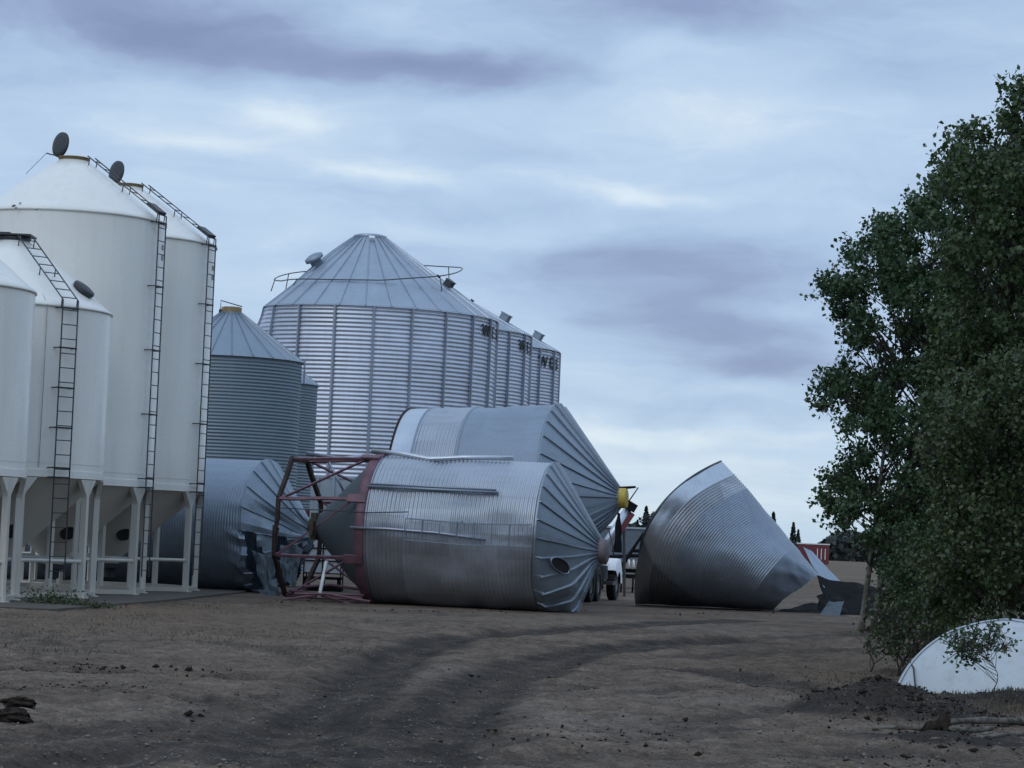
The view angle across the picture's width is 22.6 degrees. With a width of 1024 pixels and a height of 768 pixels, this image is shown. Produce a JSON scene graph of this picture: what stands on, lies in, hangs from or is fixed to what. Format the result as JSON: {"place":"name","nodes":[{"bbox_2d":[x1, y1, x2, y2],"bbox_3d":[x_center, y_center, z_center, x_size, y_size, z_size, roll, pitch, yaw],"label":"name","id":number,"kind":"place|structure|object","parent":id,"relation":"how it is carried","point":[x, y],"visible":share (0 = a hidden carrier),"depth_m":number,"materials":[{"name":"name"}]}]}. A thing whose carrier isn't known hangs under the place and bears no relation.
{"place":"outdoors","nodes":[
{"label":"outdoors","id":0,"kind":"place"},
{"bbox_2d":[279,475,355,586],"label":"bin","id":1,"kind":"object","parent":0,"point":[329,487],"visible":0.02,"depth_m":74.78,"materials":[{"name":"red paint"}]},
{"bbox_2d":[302,540,343,591],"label":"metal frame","id":2,"kind":"object","parent":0,"point":[307,564],"visible":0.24,"depth_m":71.90,"materials":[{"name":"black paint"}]},
{"bbox_2d":[0,560,1023,767],"bbox_3d":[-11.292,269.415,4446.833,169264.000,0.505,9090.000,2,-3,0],"label":"ground","id":3,"kind":"structure","parent":0,"point":[413,636],"depth_m":28.02,"materials":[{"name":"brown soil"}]},
{"bbox_2d":[0,707,33,723],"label":"soil lump","id":4,"kind":"object","parent":3,"relation":"on","point":[14,715],"visible":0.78,"depth_m":21.50,"materials":[{"name":"brown soil"}]},
{"bbox_2d":[0,696,36,708],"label":"soil lump","id":5,"kind":"object","parent":3,"relation":"on","point":[19,701],"visible":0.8,"depth_m":22.96,"materials":[{"name":"brown soil"}]},
{"bbox_2d":[9,585,91,603],"bbox_3d":[-9.114,4.167,50.568,1.646,0.427,1.254,2,-3,0],"label":"weed clump","id":6,"kind":"object","parent":3,"relation":"on","point":[53,596],"visible":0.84,"depth_m":50.45,"materials":[{"name":"green plant"}]},
{"bbox_2d":[51,598,126,608],"bbox_3d":[-8.248,4.298,50.016,1.477,0.207,0.837,3,-4,-16],"label":"weed clump","id":7,"kind":"object","parent":3,"relation":"on","point":[93,605],"visible":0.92,"depth_m":49.94,"materials":[{"name":"green plant"}]},
{"bbox_2d":[0,578,246,611],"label":"concrete pad","id":8,"kind":"object","parent":3,"relation":"on","point":[149,597],"visible":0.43,"depth_m":55.82,"materials":[{"name":"grey concrete"}]},
{"bbox_2d":[0,259,36,602],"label":"hopper silo","id":9,"kind":"object","parent":8,"relation":"on","point":[18,294],"visible":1,"depth_m":50.15,"materials":[{"name":"white paint"}]},
{"bbox_2d":[0,232,112,598],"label":"hopper silo","id":10,"kind":"object","parent":8,"relation":"on","point":[68,396],"visible":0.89,"depth_m":54.36,"materials":[{"name":"white paint"}]},
{"bbox_2d":[0,132,166,594],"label":"hopper silo","id":11,"kind":"object","parent":8,"relation":"on","point":[96,231],"visible":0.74,"depth_m":58.73,"materials":[{"name":"white paint"}]},
{"bbox_2d":[20,161,217,591],"bbox_3d":[-9.848,-0.260,64.407,4.681,10.756,4.610,2,-3,0],"label":"hopper silo","id":12,"kind":"object","parent":8,"relation":"on","point":[184,370],"visible":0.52,"depth_m":63.22,"materials":[{"name":"white paint"}]},
{"bbox_2d":[7,459,314,595],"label":"fallen bin","id":13,"kind":"object","parent":3,"relation":"on","point":[240,497],"visible":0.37,"depth_m":66.99,"materials":[{"name":"silver metal"}]},
{"bbox_2d":[206,300,305,490],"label":"grain bin","id":14,"kind":"object","parent":3,"relation":"on","point":[255,391],"visible":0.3,"depth_m":83.14,"materials":[{"name":"metal"}]},
{"bbox_2d":[296,371,319,572],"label":"grain bin","id":15,"kind":"object","parent":3,"relation":"on","point":[308,416],"visible":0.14,"depth_m":99.96,"materials":[{"name":"silver metal"}]},
{"bbox_2d":[257,233,498,476],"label":"grain bin","id":16,"kind":"object","parent":3,"relation":"on","point":[379,334],"visible":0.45,"depth_m":119.70,"materials":[{"name":"grey metal"}]},
{"bbox_2d":[271,449,613,611],"bbox_3d":[-1.453,3.551,61.810,8.079,3.784,3.778,2,-3,13],"label":"fallen hopper bin","id":17,"kind":"object","parent":3,"relation":"on","point":[479,531],"visible":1,"depth_m":60.48,"materials":[{"name":"metal"}]},
{"bbox_2d":[317,561,327,597],"bbox_3d":[-4.514,4.658,61.069,0.090,0.888,0.587,2,-4,11],"label":"white pipe","id":18,"kind":"object","parent":17,"relation":"attached to","point":[322,578],"visible":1,"depth_m":61.04,"materials":[{"name":"white metal"}]},
{"bbox_2d":[476,304,532,407],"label":"grain bin","id":19,"kind":"object","parent":3,"relation":"on","point":[513,385],"visible":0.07,"depth_m":138.27,"materials":[{"name":"grey metal"}]},
{"bbox_2d":[3,599,1020,767],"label":"soil clods","id":20,"kind":"object","parent":3,"relation":"on","point":[685,719],"visible":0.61,"depth_m":26.52,"materials":[{"name":"brown soil"}]},
{"bbox_2d":[389,403,637,552],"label":"fallen bin","id":21,"kind":"object","parent":3,"relation":"on","point":[544,433],"visible":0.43,"depth_m":67.25,"materials":[{"name":"grey metal"}]},
{"bbox_2d":[519,328,560,405],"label":"grain bin","id":22,"kind":"object","parent":3,"relation":"on","point":[545,374],"visible":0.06,"depth_m":154.26,"materials":[{"name":"grey metal"}]},
{"bbox_2d":[583,558,621,601],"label":"truck","id":23,"kind":"object","parent":3,"relation":"on","point":[609,574],"visible":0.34,"depth_m":75.42,"materials":[{"name":"white paint"}]},
{"bbox_2d":[605,501,637,596],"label":"grain auger","id":24,"kind":"object","parent":3,"relation":"on","point":[626,515],"visible":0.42,"depth_m":81.79,"materials":[{"name":"red paint"}]},
{"bbox_2d":[609,532,643,592],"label":"seeder","id":25,"kind":"object","parent":3,"relation":"on","point":[631,555],"visible":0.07,"depth_m":88.92,"materials":[{"name":"black paint"}]},
{"bbox_2d":[627,521,640,526],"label":"distant wood","id":26,"kind":"object","parent":3,"relation":"on","point":[632,524],"depth_m":322.95,"materials":[{"name":"green plant"}]},
{"bbox_2d":[641,506,648,525],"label":"spruce tree","id":27,"kind":"object","parent":3,"relation":"on","point":[646,512],"visible":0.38,"depth_m":299.57,"materials":[{"name":"green plant"}]},
{"bbox_2d":[639,512,654,527],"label":"tree","id":28,"kind":"object","parent":3,"relation":"on","point":[646,520],"visible":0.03,"depth_m":297.44,"materials":[{"name":"green plant"}]},
{"bbox_2d":[634,460,817,609],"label":"fallen bin","id":29,"kind":"object","parent":3,"relation":"on","point":[714,535],"visible":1,"depth_m":69.13,"materials":[{"name":"metal"}]},
{"bbox_2d":[772,511,775,521],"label":"spruce tree","id":30,"kind":"object","parent":3,"relation":"on","point":[773,516],"visible":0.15,"depth_m":319.54,"materials":[{"name":"green plant"}]},
{"bbox_2d":[789,522,797,546],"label":"spruce tree","id":31,"kind":"object","parent":3,"relation":"on","point":[793,538],"visible":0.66,"depth_m":319.38,"materials":[{"name":"green plant"}]},
{"bbox_2d":[778,603,818,612],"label":"flat sheet","id":32,"kind":"object","parent":3,"relation":"on","point":[809,608],"visible":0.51,"depth_m":71.22,"materials":[{"name":"black paint"}]},
{"bbox_2d":[796,529,800,542],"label":"spruce tree","id":33,"kind":"object","parent":3,"relation":"on","point":[798,536],"visible":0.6,"depth_m":329.37,"materials":[{"name":"green plant"}]},
{"bbox_2d":[797,543,829,564],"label":"shipping container","id":34,"kind":"object","parent":3,"relation":"on","point":[820,552],"visible":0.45,"depth_m":328.18,"materials":[{"name":"red metal"}]},
{"bbox_2d":[820,601,843,615],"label":"bent sheet","id":35,"kind":"object","parent":3,"relation":"on","point":[833,608],"visible":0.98,"depth_m":68.90,"materials":[{"name":"silver metal"}]},
{"bbox_2d":[817,593,847,612],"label":"bent sheet","id":36,"kind":"object","parent":3,"relation":"on","point":[824,599],"visible":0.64,"depth_m":70.01,"materials":[{"name":"black paint"}]},
{"bbox_2d":[817,575,883,614],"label":"crumpled sheet","id":37,"kind":"object","parent":3,"relation":"on","point":[850,594],"visible":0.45,"depth_m":71.25,"materials":[{"name":"black paint"}]},
{"bbox_2d":[803,547,839,587],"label":"torn roof sheet","id":38,"kind":"object","parent":37,"relation":"on","point":[821,569],"visible":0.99,"depth_m":72.65,"materials":[{"name":"silver metal"}]},
{"bbox_2d":[817,530,903,561],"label":"distant wood","id":39,"kind":"object","parent":3,"relation":"on","point":[840,546],"visible":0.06,"depth_m":496.50,"materials":[{"name":"green plant"}]},
{"bbox_2d":[871,725,922,730],"bbox_3d":[3.800,3.341,24.862,0.649,0.066,0.063,3,-4,-14],"label":"log","id":40,"kind":"object","parent":3,"relation":"on","point":[907,727],"visible":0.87,"depth_m":24.84,"materials":[{"name":"wood"}]},
{"bbox_2d":[845,591,967,676],"bbox_3d":[5.630,3.568,36.348,1.732,1.262,2.276,2,-3,0],"label":"willow brush","id":41,"kind":"object","parent":3,"relation":"on","point":[892,621],"visible":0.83,"depth_m":36.13,"materials":[{"name":"green plant"}]},
{"bbox_2d":[799,132,1023,631],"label":"poplar tree","id":42,"kind":"object","parent":3,"relation":"on","point":[901,283],"visible":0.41,"depth_m":55.09,"materials":[{"name":"green plant"}]},
{"bbox_2d":[861,508,991,636],"bbox_3d":[8.757,3.869,52.870,3.187,2.894,4.174,2,-3,0],"label":"undergrowth bush","id":43,"kind":"object","parent":3,"relation":"on","point":[903,584],"visible":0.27,"depth_m":52.14,"materials":[{"name":"green plant"}]},
{"bbox_2d":[919,712,951,731],"bbox_3d":[4.091,3.288,24.504,0.346,0.292,0.495,2,-3,0],"label":"lump","id":44,"kind":"object","parent":3,"relation":"on","point":[943,721],"visible":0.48,"depth_m":24.47,"materials":[{"name":"soil"}]},
{"bbox_2d":[895,343,1023,639],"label":"willow brush","id":45,"kind":"object","parent":3,"relation":"on","point":[970,535],"visible":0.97,"depth_m":35.23,"materials":[{"name":"green plant"}]},
{"bbox_2d":[898,618,1023,693],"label":"silo roof cone","id":46,"kind":"object","parent":3,"relation":"on","point":[927,668],"visible":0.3,"depth_m":31.59,"materials":[{"name":"metal"}]},
{"bbox_2d":[908,64,1023,612],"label":"poplar tree","id":47,"kind":"object","parent":3,"relation":"on","point":[992,187],"visible":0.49,"depth_m":42.11,"materials":[{"name":"green plant"}]},
{"bbox_2d":[948,726,993,732],"bbox_3d":[4.413,3.308,24.533,0.083,0.083,0.778,-1,-5,40],"label":"log","id":48,"kind":"object","parent":3,"relation":"on","point":[969,729],"visible":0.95,"depth_m":24.46,"materials":[{"name":"wood"}]},
{"bbox_2d":[930,731,1023,739],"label":"log","id":49,"kind":"object","parent":3,"relation":"on","point":[1017,733],"visible":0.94,"depth_m":23.95,"materials":[{"name":"wood"}]},
{"bbox_2d":[936,613,1021,706],"bbox_3d":[5.310,3.170,29.154,0.921,1.153,0.934,1,-4,16],"label":"sapling","id":50,"kind":"object","parent":3,"relation":"on","point":[961,648],"visible":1,"depth_m":29.20,"materials":[{"name":"green plant"}]},
{"bbox_2d":[951,717,1023,725],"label":"log","id":51,"kind":"object","parent":3,"relation":"on","point":[992,720],"visible":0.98,"depth_m":25.77,"materials":[{"name":"wood"}]},
{"bbox_2d":[0,0,1023,542],"label":"sky","id":52,"kind":"structure","parent":0,"point":[653,190],"materials":[{"name":"blue"}]},
{"bbox_2d":[600,526,645,560],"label":"seed cart","id":53,"kind":"object","parent":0,"point":[632,535],"visible":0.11,"depth_m":95.83,"materials":[{"name":"grey metal"}]}
]}

